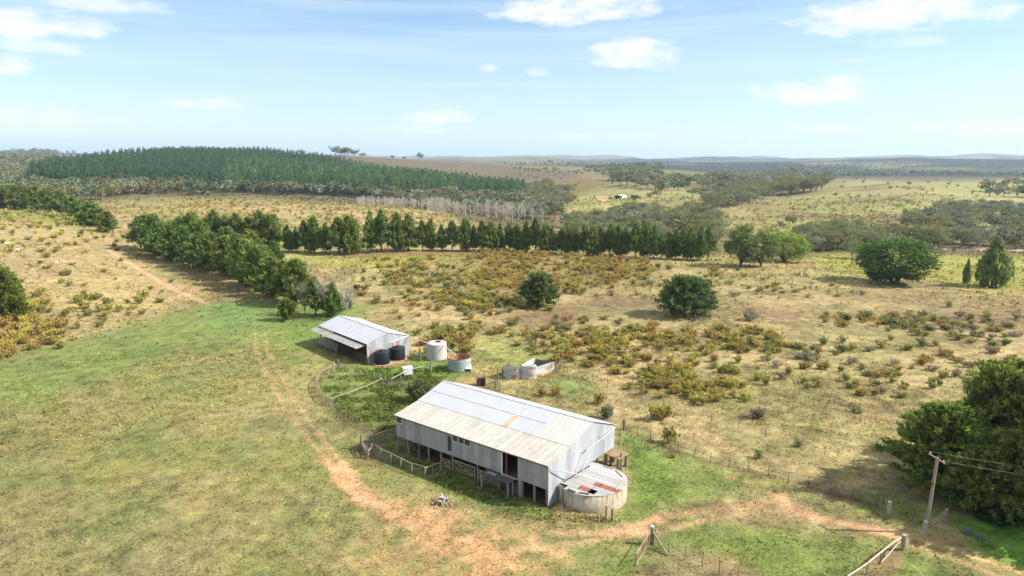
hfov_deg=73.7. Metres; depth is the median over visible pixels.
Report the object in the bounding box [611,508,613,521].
fence post
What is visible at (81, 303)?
shrub
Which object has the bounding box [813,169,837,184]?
eucalypt tree
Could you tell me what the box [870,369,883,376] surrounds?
shrub
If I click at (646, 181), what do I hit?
eucalypt tree
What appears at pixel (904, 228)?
eucalypt tree
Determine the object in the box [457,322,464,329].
shrub
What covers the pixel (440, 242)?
pine tree
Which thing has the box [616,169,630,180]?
eucalypt tree
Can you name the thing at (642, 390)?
shrub
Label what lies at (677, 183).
eucalypt tree
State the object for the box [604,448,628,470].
tank stand
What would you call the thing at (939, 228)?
eucalypt tree
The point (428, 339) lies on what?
shrub
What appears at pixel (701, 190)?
eucalypt tree
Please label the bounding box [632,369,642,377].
shrub
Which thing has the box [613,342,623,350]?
shrub
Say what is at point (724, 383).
shrub
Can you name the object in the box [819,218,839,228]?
eucalypt tree
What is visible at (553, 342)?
shrub
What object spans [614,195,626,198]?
open shed
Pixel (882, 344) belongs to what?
shrub
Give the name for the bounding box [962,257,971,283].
column tree
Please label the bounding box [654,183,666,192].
eucalypt tree
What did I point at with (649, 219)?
eucalypt tree
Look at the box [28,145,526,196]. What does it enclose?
pine plantation
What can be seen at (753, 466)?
wire fence
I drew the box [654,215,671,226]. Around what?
eucalypt tree
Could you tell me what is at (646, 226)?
pine tree
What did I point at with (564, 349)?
shrub
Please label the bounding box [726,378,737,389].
shrub
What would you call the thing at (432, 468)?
rail fence
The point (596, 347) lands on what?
shrub
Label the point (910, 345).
shrub
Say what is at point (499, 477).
loading platform
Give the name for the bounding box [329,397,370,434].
wire fence
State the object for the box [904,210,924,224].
eucalypt tree
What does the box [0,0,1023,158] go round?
sky
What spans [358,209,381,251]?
pine tree
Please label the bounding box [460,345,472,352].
shrub
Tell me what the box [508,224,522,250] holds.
pine tree
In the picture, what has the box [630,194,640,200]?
eucalypt tree
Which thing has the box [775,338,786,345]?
shrub
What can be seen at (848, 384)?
shrub
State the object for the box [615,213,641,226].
eucalypt tree
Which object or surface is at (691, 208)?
eucalypt tree
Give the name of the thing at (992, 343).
shrub
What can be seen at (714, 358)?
shrub
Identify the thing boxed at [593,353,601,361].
shrub
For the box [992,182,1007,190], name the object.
eucalypt tree
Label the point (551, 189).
eucalypt tree
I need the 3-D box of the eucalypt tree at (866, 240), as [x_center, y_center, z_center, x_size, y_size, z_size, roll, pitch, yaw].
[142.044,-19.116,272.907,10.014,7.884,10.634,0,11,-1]
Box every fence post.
[497,367,498,383]
[605,504,607,518]
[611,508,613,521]
[886,501,891,513]
[900,534,906,550]
[922,520,927,533]
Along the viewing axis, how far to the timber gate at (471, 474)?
69.90 m
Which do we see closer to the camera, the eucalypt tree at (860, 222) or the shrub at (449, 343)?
the shrub at (449, 343)
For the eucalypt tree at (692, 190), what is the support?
on the ground at (634, 515)
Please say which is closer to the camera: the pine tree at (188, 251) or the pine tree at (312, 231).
the pine tree at (188, 251)
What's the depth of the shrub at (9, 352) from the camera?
111.10 m
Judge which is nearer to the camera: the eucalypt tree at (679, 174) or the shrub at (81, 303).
the shrub at (81, 303)
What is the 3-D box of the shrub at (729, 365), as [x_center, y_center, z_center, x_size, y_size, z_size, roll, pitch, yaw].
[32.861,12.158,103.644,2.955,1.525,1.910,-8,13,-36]
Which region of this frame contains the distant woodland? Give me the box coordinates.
[0,148,1023,251]
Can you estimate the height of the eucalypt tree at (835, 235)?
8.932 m
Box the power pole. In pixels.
[926,451,1022,532]
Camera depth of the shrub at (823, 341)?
118.95 m
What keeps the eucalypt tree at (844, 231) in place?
on the ground at (634, 515)
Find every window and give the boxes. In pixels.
[396,417,401,423]
[452,436,457,442]
[458,438,463,444]
[464,440,469,446]
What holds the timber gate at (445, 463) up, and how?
on the ground at (634, 515)
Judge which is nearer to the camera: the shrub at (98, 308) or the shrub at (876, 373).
the shrub at (876, 373)
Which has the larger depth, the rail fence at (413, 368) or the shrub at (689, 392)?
the rail fence at (413, 368)
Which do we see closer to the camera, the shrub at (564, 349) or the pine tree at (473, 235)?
the shrub at (564, 349)
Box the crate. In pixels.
[476,376,484,385]
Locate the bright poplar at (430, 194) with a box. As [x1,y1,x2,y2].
[424,191,435,209]
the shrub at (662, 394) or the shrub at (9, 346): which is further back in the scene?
the shrub at (9, 346)
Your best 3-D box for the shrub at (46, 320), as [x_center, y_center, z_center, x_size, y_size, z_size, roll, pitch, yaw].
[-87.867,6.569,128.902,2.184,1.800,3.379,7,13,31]
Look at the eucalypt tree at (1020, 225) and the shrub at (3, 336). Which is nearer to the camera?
the shrub at (3, 336)
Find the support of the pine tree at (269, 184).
on the ground at (634, 515)
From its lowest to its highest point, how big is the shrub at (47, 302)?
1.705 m
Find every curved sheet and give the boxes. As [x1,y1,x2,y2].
[503,364,518,379]
[519,365,536,379]
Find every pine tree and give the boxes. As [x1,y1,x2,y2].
[0,184,7,207]
[0,184,27,207]
[0,264,33,319]
[11,185,31,208]
[23,184,43,210]
[35,187,55,211]
[45,189,69,212]
[60,197,78,213]
[65,199,84,217]
[68,201,105,225]
[82,165,87,178]
[94,210,121,231]
[113,166,118,180]
[120,215,147,248]
[130,213,165,249]
[143,221,165,255]
[154,219,182,259]
[165,225,192,262]
[174,216,184,225]
[174,231,202,264]
[178,211,199,233]
[182,219,211,255]
[189,231,218,270]
[201,208,221,234]
[204,235,230,273]
[209,172,214,190]
[216,226,234,236]
[217,214,227,233]
[218,212,243,235]
[218,232,243,277]
[223,238,260,284]
[235,215,259,237]
[236,172,241,191]
[238,244,276,288]
[240,210,270,245]
[242,231,269,254]
[249,255,283,296]
[258,213,283,247]
[263,259,296,293]
[268,176,274,192]
[269,241,287,263]
[274,297,298,319]
[277,257,311,304]
[281,224,292,251]
[288,226,300,251]
[296,220,313,252]
[299,172,304,192]
[300,275,328,315]
[304,215,322,252]
[305,174,309,192]
[315,222,333,252]
[315,281,346,315]
[325,215,356,254]
[336,177,341,195]
[337,215,366,253]
[343,297,353,308]
[356,175,360,196]
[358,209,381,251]
[369,207,396,251]
[383,212,406,250]
[397,214,421,250]
[415,219,430,250]
[424,219,437,249]
[434,223,446,250]
[444,220,459,249]
[456,217,473,250]
[469,224,480,250]
[475,219,490,248]
[481,221,498,249]
[493,222,506,250]
[502,223,512,250]
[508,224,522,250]
[516,271,560,308]
[519,220,533,249]
[528,217,540,249]
[535,222,554,251]
[543,226,557,252]
[554,228,564,252]
[559,225,574,253]
[567,227,582,252]
[577,224,588,253]
[583,225,599,255]
[595,225,606,253]
[604,223,616,253]
[608,224,624,255]
[617,227,632,256]
[628,221,646,255]
[638,219,652,257]
[644,223,662,256]
[654,273,718,318]
[656,233,668,258]
[665,231,674,257]
[668,228,681,258]
[676,225,692,258]
[683,226,696,259]
[691,226,710,260]
[704,224,718,259]
[870,399,1012,505]
[923,441,1023,519]
[944,358,1023,464]
[954,426,1023,525]
[960,356,1023,417]
[986,377,1023,497]
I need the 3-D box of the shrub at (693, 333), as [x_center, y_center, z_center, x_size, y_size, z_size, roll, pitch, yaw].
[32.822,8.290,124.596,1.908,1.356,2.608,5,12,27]
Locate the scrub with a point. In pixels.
(618, 267)
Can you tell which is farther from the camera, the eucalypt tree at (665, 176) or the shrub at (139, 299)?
the eucalypt tree at (665, 176)
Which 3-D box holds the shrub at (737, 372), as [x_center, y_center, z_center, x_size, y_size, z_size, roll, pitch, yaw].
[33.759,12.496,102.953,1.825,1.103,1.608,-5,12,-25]
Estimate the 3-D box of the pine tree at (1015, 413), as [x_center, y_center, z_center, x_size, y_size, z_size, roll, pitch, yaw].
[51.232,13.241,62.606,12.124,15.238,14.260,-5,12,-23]
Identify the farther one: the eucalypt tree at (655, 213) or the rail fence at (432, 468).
the eucalypt tree at (655, 213)
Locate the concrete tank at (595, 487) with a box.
[558,462,627,512]
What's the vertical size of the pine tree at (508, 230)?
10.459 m
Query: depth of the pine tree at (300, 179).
682.25 m
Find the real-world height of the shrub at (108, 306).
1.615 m
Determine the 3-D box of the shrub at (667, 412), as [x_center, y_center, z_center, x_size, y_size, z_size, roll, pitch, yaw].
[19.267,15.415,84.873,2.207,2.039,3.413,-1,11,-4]
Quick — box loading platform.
[480,469,513,497]
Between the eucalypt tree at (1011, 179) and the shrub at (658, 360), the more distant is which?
the eucalypt tree at (1011, 179)
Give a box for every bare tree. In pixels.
[292,269,317,311]
[314,264,332,316]
[331,268,355,315]
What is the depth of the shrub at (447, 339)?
116.95 m
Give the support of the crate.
on the ground at (634, 515)
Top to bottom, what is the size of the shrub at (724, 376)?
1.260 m
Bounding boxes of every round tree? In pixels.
[720,223,762,266]
[744,229,782,266]
[765,230,814,262]
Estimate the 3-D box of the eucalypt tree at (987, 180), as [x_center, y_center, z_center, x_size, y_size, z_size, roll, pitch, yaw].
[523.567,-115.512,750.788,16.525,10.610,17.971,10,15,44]
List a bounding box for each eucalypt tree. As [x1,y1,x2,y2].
[328,146,339,152]
[342,148,353,155]
[349,149,359,155]
[509,186,526,192]
[518,182,532,191]
[529,185,542,193]
[529,189,545,196]
[530,182,546,190]
[537,193,552,200]
[539,177,554,185]
[543,186,560,195]
[550,190,562,199]
[559,194,575,206]
[560,184,575,192]
[561,192,577,202]
[561,218,576,227]
[564,215,582,225]
[569,218,589,229]
[571,210,591,217]
[580,212,605,220]
[589,220,606,228]
[591,210,608,220]
[596,222,616,233]
[597,212,622,223]
[601,207,622,215]
[607,174,618,183]
[609,169,622,175]
[609,221,628,230]
[612,203,632,212]
[614,175,627,185]
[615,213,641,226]
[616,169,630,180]
[618,174,634,184]
[622,200,640,210]
[624,205,646,217]
[629,177,641,186]
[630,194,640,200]
[631,202,654,214]
[637,174,647,185]
[638,170,654,177]
[638,218,663,225]
[640,178,653,187]
[640,201,661,211]
[640,209,668,222]
[641,221,663,232]
[645,173,661,179]
[649,178,663,184]
[649,204,669,214]
[650,189,661,194]
[651,227,666,236]
[652,211,672,220]
[652,226,672,234]
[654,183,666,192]
[654,207,679,225]
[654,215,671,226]
[659,175,672,182]
[659,209,683,228]
[660,178,676,189]
[670,181,685,190]
[672,211,700,222]
[678,173,690,178]
[678,203,706,215]
[680,181,690,189]
[680,202,697,209]
[683,176,696,186]
[683,210,702,218]
[686,188,699,196]
[686,222,706,232]
[693,177,711,188]
[694,174,708,185]
[696,187,717,198]
[696,205,718,218]
[697,212,715,222]
[698,219,723,232]
[699,201,716,209]
[701,193,711,200]
[702,209,723,219]
[703,195,718,203]
[705,172,719,178]
[705,227,727,239]
[709,197,727,208]
[709,219,731,231]
[712,186,732,191]
[713,169,728,180]
[713,193,728,207]
[720,175,734,181]
[721,168,736,175]
[727,177,738,184]
[729,191,748,205]
[731,175,745,180]
[736,189,754,203]
[742,186,760,199]
[744,173,756,179]
[749,171,765,179]
[754,185,766,198]
[759,184,773,197]
[766,181,785,195]
[768,169,780,175]
[775,175,795,182]
[776,220,785,227]
[777,179,799,194]
[780,167,797,174]
[780,174,803,181]
[785,215,796,224]
[787,177,799,192]
[788,230,812,241]
[790,179,804,193]
[791,167,801,173]
[791,224,806,234]
[797,180,813,192]
[797,226,828,240]
[801,176,823,191]
[802,168,815,174]
[802,218,827,228]
[803,232,822,251]
[805,175,829,190]
[806,227,841,250]
[807,222,836,233]
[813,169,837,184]
[813,174,833,189]
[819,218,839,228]
[819,228,847,249]
[819,233,833,250]
[822,225,839,243]
[829,217,852,226]
[835,220,868,235]
[837,226,869,245]
[840,239,863,257]
[841,224,878,245]
[851,225,874,243]
[853,217,881,229]
[856,231,879,242]
[860,225,887,234]
[868,230,892,243]
[876,222,900,232]
[883,225,916,235]
[893,223,927,238]
[901,207,920,215]
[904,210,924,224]
[914,226,950,248]
[926,225,949,244]
[928,213,951,223]
[930,203,949,215]
[930,231,955,248]
[931,197,955,207]
[933,220,955,227]
[934,211,952,216]
[939,222,971,243]
[950,200,972,212]
[951,213,977,224]
[951,227,977,247]
[954,204,978,212]
[956,227,984,248]
[958,218,975,227]
[964,211,983,219]
[967,220,988,232]
[969,198,993,209]
[972,203,990,212]
[973,230,992,247]
[977,182,992,188]
[979,178,995,187]
[979,200,1005,213]
[982,186,1000,196]
[983,224,1015,241]
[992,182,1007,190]
[994,186,1010,196]
[994,199,1015,210]
[998,204,1022,212]
[998,217,1016,223]
[1002,177,1020,186]
[1004,231,1023,248]
[1007,223,1023,233]
[1010,185,1023,196]
[1011,206,1023,219]
[1013,216,1023,224]
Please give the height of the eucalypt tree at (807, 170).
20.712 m
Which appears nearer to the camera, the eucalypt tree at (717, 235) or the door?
the door
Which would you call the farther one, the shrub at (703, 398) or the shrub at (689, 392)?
the shrub at (689, 392)
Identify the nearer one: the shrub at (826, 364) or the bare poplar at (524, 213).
the shrub at (826, 364)
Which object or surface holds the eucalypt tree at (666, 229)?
on the ground at (634, 515)
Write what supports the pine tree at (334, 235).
on the ground at (634, 515)
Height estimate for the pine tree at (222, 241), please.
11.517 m
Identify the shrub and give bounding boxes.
[0,316,13,326]
[0,327,28,341]
[0,332,7,339]
[0,336,22,346]
[0,348,5,358]
[2,321,19,329]
[5,346,18,356]
[6,343,17,351]
[10,333,30,342]
[16,321,33,330]
[18,314,42,324]
[21,328,32,335]
[22,341,33,350]
[25,311,39,321]
[26,297,39,308]
[27,296,46,304]
[27,339,41,348]
[29,289,43,296]
[31,331,46,342]
[33,303,54,313]
[34,327,44,334]
[35,318,53,325]
[37,318,60,330]
[38,327,53,335]
[41,298,50,304]
[46,334,60,343]
[47,319,64,328]
[49,328,65,337]
[55,340,65,347]
[59,317,70,325]
[66,294,84,301]
[72,295,83,302]
[72,321,80,328]
[75,300,90,307]
[80,304,89,310]
[82,308,95,315]
[93,319,103,326]
[94,304,104,311]
[95,311,111,318]
[102,297,113,304]
[105,302,113,309]
[114,304,125,311]
[132,294,145,303]
[411,327,422,335]
[415,338,425,346]
[422,334,431,345]
[433,332,439,339]
[440,330,449,337]
[443,337,456,346]
[444,339,456,348]
[447,297,456,303]
[447,334,459,342]
[450,327,458,334]
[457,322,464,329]
[457,342,466,350]
[458,333,468,340]
[460,343,476,353]
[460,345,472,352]
[464,325,476,337]
[465,330,472,338]
[529,330,538,337]
[529,341,535,347]
[537,388,547,395]
[539,340,548,346]
[548,384,562,394]
[550,338,556,345]
[552,354,562,362]
[558,345,570,352]
[560,285,568,292]
[564,332,573,338]
[568,285,579,292]
[568,348,575,354]
[568,354,576,360]
[571,338,583,347]
[580,286,587,292]
[585,359,595,368]
[588,343,600,352]
[591,345,598,352]
[592,354,606,362]
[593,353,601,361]
[593,392,606,404]
[596,406,613,418]
[600,348,610,357]
[601,324,610,330]
[605,345,614,353]
[606,364,617,373]
[608,365,623,373]
[611,336,621,343]
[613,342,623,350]
[617,332,627,336]
[622,381,632,388]
[623,358,635,366]
[629,351,638,358]
[630,330,639,338]
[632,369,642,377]
[636,376,644,383]
[637,386,648,393]
[639,353,649,360]
[646,328,657,334]
[648,403,664,418]
[650,324,656,331]
[652,358,662,364]
[654,363,671,371]
[654,371,669,379]
[654,380,662,386]
[654,389,666,397]
[657,343,669,349]
[658,402,677,418]
[660,376,676,385]
[661,424,680,444]
[665,353,674,360]
[668,385,677,393]
[670,338,676,345]
[670,362,680,371]
[676,361,689,369]
[678,368,689,375]
[684,337,697,345]
[684,380,693,389]
[686,388,698,397]
[687,329,697,336]
[687,352,700,360]
[689,391,699,402]
[690,349,704,357]
[691,380,701,389]
[695,384,703,391]
[697,392,709,404]
[702,378,718,387]
[702,382,712,389]
[702,391,715,402]
[707,343,717,350]
[709,354,719,361]
[710,334,718,339]
[714,394,721,401]
[719,374,732,379]
[720,379,727,385]
[722,362,737,371]
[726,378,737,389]
[727,390,735,397]
[728,376,740,386]
[729,366,740,374]
[730,342,739,349]
[732,329,740,335]
[738,389,750,397]
[741,392,751,401]
[747,406,765,417]
[751,407,768,417]
[752,448,764,458]
[753,371,762,380]
[754,327,763,333]
[754,339,761,346]
[760,374,771,384]
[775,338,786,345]
[779,371,786,378]
[784,366,793,373]
[801,346,812,353]
[802,351,813,357]
[803,360,813,369]
[811,379,822,386]
[814,346,824,353]
[816,361,829,369]
[819,337,828,344]
[822,359,831,368]
[833,344,847,351]
[837,334,847,342]
[842,372,850,380]
[844,381,859,388]
[847,355,860,363]
[849,341,864,350]
[852,380,860,386]
[854,387,869,394]
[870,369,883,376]
[870,389,879,395]
[874,386,887,393]
[875,339,886,347]
[879,368,891,376]
[904,342,913,349]
[915,337,929,345]
[917,356,934,364]
[928,380,937,388]
[936,348,948,354]
[936,378,943,385]
[938,369,949,378]
[944,300,953,306]
[950,368,961,376]
[983,346,996,352]
[988,340,998,345]
[989,345,1000,353]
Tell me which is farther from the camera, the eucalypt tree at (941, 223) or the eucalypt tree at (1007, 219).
the eucalypt tree at (1007, 219)
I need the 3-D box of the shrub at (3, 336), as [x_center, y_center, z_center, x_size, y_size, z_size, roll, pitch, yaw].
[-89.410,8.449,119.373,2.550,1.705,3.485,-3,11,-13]
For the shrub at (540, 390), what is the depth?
93.69 m
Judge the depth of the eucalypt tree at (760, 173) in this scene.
1050.43 m
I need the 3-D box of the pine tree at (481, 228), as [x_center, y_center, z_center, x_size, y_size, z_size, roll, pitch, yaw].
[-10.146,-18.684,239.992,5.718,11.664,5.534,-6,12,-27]
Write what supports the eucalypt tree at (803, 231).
on the ground at (634, 515)
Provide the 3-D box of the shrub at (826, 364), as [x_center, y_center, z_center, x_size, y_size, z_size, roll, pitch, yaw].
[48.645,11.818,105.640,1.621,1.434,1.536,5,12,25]
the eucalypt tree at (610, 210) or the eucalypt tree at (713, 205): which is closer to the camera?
the eucalypt tree at (610, 210)
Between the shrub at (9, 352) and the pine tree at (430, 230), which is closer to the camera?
the shrub at (9, 352)
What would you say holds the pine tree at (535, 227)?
on the ground at (634, 515)
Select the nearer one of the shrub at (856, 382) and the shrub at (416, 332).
the shrub at (856, 382)
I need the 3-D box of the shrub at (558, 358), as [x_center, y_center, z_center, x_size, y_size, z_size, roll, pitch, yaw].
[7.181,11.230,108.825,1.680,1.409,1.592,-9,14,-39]
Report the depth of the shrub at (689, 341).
118.49 m
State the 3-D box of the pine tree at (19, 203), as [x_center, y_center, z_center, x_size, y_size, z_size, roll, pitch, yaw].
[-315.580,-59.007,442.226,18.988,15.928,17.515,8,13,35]
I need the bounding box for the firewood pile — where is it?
[432,492,452,507]
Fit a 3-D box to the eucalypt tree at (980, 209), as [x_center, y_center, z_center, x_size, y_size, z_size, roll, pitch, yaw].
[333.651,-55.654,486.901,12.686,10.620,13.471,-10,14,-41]
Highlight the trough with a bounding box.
[465,365,471,371]
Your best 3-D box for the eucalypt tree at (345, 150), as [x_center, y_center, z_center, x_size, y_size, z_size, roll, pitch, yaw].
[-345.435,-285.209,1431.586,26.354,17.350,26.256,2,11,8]
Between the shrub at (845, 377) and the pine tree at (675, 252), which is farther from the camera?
the pine tree at (675, 252)
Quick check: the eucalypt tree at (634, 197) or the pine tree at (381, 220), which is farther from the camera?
the eucalypt tree at (634, 197)
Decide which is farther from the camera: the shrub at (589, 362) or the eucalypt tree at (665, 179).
the eucalypt tree at (665, 179)
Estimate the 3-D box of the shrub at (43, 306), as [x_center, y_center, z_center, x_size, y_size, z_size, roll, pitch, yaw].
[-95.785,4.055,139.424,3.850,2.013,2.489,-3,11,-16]
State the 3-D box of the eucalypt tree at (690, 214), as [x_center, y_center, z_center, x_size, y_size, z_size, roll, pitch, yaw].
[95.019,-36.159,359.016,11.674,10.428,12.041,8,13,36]
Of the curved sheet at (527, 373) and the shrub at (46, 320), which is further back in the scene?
the shrub at (46, 320)
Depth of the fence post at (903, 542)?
56.63 m
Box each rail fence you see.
[316,365,334,405]
[373,444,424,472]
[375,427,395,441]
[391,364,437,380]
[424,461,441,477]
[846,536,901,575]
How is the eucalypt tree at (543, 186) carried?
on the ground at (634, 515)
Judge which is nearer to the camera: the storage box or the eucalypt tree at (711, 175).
the storage box
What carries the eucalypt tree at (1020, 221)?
on the ground at (634, 515)
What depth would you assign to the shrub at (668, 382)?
97.08 m
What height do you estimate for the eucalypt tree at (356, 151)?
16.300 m
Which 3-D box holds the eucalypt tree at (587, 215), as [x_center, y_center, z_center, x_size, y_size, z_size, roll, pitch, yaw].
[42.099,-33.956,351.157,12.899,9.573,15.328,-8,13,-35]
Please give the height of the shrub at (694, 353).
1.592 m
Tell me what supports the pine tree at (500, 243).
on the ground at (634, 515)
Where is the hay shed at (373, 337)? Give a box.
[310,315,408,363]
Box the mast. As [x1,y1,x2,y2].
[618,426,621,469]
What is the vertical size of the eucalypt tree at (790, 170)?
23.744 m
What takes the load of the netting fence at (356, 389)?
on the ground at (634, 515)
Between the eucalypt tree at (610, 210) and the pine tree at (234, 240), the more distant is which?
the eucalypt tree at (610, 210)
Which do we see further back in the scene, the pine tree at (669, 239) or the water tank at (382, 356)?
the pine tree at (669, 239)
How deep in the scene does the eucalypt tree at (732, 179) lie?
783.03 m
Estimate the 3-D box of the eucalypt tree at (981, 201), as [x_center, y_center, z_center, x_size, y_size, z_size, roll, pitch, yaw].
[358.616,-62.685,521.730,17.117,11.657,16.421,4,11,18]
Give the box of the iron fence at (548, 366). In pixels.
[536,357,555,373]
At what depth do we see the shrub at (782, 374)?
100.45 m
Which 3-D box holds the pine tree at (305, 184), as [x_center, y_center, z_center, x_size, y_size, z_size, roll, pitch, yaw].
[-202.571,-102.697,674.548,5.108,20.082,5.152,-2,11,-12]
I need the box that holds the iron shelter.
[522,358,551,375]
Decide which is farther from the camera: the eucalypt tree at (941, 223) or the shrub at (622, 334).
the eucalypt tree at (941, 223)
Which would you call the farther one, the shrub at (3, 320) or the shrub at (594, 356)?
the shrub at (3, 320)
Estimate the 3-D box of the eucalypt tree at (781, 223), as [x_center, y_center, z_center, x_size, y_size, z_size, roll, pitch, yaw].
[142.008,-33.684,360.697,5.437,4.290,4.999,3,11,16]
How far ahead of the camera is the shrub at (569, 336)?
121.98 m
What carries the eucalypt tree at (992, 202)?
on the ground at (634, 515)
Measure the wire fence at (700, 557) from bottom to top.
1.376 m
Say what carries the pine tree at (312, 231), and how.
on the ground at (634, 515)
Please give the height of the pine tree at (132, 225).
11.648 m
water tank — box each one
[373,349,391,365]
[390,345,406,361]
[426,340,446,360]
[447,353,470,372]
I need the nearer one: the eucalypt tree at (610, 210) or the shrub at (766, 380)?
the shrub at (766, 380)
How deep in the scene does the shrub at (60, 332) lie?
121.47 m
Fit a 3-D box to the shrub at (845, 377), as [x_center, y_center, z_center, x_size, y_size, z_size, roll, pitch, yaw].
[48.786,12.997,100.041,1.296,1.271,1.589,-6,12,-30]
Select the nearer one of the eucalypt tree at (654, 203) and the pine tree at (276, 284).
the pine tree at (276, 284)
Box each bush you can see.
[405,376,433,401]
[602,402,613,417]
[743,309,757,320]
[960,526,973,534]
[967,502,1023,527]
[974,532,986,541]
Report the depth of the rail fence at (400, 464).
71.92 m
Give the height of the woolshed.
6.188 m
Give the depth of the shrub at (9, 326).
125.32 m
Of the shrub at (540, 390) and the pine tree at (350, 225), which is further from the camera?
the pine tree at (350, 225)
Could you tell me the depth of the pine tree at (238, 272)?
173.80 m
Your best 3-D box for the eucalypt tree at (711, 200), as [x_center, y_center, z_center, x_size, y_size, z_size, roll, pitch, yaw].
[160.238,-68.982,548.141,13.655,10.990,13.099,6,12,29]
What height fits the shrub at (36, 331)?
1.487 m
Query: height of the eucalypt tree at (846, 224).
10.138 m
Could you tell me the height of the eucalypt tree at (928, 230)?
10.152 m
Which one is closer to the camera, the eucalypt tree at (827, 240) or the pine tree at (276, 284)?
the pine tree at (276, 284)
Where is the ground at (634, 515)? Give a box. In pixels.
[0,153,1023,575]
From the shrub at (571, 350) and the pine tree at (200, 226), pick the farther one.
the pine tree at (200, 226)
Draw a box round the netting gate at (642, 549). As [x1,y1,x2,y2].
[635,533,648,566]
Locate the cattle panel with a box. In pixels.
[318,336,338,351]
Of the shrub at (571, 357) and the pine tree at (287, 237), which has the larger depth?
the pine tree at (287, 237)
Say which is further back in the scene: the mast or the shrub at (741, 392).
the shrub at (741, 392)
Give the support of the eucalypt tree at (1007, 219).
on the ground at (634, 515)
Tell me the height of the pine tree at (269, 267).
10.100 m
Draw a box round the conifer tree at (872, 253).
[850,235,943,283]
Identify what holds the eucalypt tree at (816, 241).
on the ground at (634, 515)
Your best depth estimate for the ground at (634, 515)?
86.65 m
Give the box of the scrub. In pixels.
[0,173,1023,457]
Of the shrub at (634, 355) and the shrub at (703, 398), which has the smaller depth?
the shrub at (703, 398)
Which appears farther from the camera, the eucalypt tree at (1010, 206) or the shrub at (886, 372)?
the eucalypt tree at (1010, 206)
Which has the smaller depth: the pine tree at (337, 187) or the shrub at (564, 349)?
the shrub at (564, 349)
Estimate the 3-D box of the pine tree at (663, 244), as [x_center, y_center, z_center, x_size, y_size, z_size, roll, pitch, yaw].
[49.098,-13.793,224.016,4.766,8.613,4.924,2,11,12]
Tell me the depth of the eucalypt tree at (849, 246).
241.46 m
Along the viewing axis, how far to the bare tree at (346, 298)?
137.13 m
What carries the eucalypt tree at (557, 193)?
on the ground at (634, 515)
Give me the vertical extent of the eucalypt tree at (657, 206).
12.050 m
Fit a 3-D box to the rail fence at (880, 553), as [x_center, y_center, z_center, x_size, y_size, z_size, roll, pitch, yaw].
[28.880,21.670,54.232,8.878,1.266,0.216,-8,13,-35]
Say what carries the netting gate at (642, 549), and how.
on the ground at (634, 515)
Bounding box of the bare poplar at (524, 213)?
[519,204,526,219]
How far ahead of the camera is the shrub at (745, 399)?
91.27 m
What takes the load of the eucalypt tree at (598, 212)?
on the ground at (634, 515)
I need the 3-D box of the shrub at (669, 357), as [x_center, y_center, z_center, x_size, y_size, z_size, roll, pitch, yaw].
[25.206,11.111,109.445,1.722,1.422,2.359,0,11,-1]
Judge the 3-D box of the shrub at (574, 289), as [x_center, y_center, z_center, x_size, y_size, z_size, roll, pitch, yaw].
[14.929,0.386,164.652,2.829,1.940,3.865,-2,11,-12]
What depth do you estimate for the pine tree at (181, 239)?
208.79 m
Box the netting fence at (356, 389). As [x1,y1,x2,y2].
[330,378,382,405]
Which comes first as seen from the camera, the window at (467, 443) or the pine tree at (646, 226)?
the window at (467, 443)
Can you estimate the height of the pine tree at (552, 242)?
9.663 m
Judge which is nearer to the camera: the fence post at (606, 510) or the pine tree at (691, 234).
the fence post at (606, 510)
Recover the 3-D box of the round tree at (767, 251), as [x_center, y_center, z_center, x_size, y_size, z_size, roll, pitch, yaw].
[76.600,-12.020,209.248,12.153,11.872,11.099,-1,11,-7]
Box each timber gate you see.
[360,428,374,458]
[440,456,449,468]
[452,459,475,480]
[477,469,498,486]
[501,482,517,496]
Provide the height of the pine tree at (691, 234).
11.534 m
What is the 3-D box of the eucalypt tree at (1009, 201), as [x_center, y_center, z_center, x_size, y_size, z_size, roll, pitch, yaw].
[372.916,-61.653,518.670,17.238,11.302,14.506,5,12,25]
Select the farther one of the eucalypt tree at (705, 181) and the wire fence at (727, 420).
the eucalypt tree at (705, 181)
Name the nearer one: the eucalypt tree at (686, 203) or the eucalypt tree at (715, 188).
the eucalypt tree at (686, 203)
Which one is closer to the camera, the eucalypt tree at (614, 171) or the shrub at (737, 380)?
the shrub at (737, 380)
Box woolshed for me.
[393,380,615,506]
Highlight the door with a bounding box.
[447,436,450,450]
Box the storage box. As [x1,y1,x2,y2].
[402,365,412,374]
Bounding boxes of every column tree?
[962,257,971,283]
[974,235,1015,287]
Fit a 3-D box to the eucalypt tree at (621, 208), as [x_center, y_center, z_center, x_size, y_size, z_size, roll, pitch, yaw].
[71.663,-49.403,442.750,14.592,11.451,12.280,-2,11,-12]
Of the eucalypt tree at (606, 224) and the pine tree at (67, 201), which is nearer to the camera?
the eucalypt tree at (606, 224)
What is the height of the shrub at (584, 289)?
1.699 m
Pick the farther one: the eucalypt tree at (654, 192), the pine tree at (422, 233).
the eucalypt tree at (654, 192)
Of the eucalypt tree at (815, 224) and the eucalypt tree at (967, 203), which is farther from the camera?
the eucalypt tree at (967, 203)
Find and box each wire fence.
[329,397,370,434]
[499,383,621,426]
[582,370,854,467]
[625,421,875,506]
[653,534,758,575]
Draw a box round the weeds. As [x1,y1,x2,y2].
[321,365,455,432]
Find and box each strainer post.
[650,525,667,555]
[927,508,948,527]
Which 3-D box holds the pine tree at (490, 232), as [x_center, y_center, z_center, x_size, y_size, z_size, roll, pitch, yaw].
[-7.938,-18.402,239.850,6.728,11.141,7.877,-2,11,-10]
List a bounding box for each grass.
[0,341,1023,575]
[383,444,621,524]
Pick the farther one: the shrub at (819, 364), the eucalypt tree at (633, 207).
the eucalypt tree at (633, 207)
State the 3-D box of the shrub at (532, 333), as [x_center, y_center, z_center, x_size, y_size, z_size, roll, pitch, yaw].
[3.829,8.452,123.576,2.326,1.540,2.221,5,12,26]

